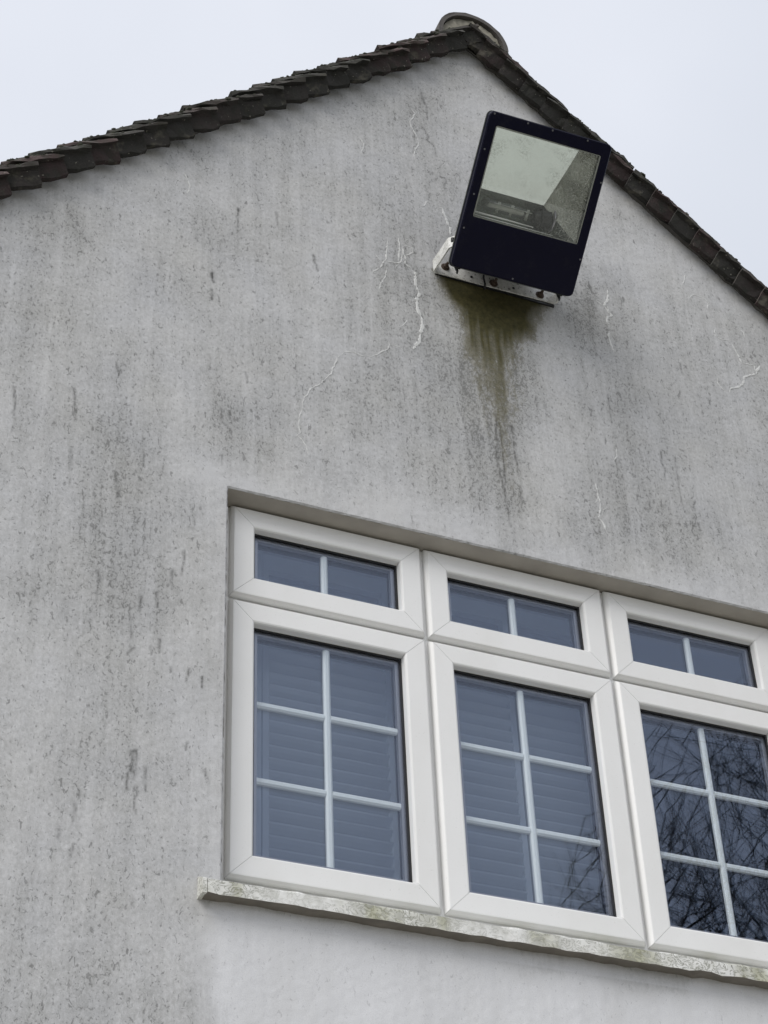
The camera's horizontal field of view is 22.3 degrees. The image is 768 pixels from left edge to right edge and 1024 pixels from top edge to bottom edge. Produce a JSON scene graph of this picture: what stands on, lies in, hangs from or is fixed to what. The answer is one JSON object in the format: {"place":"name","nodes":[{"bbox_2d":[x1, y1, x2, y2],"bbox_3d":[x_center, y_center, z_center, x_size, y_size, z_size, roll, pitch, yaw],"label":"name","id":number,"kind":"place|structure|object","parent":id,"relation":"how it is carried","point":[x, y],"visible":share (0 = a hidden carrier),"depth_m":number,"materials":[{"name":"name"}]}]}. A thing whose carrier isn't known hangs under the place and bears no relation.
{"place":"outdoors","nodes":[
{"label":"outdoors","id":0,"kind":"place"},
{"bbox_2d":[0,12,767,1023],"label":"house","id":1,"kind":"structure","parent":0,"point":[382,622],"depth_m":5.28,"materials":[{"name":"paint"}]},
{"bbox_2d":[221,507,767,968],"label":"window frame","id":2,"kind":"structure","parent":1,"relation":"in","point":[421,563],"depth_m":5.00,"materials":[{"name":"white plastic"}]},
{"bbox_2d":[433,110,611,307],"bbox_3d":[0.433,-0.914,5.979,0.431,0.376,0.482,13,-41,-19],"label":"floodlight","id":3,"kind":"object","parent":1,"relation":"attached to","point":[532,194],"visible":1,"depth_m":5.95,"materials":[{"name":"blue paint"}]},
{"bbox_2d":[0,0,767,286],"label":"sky","id":4,"kind":"structure","parent":0,"point":[678,89],"materials":[{"name":"white"}]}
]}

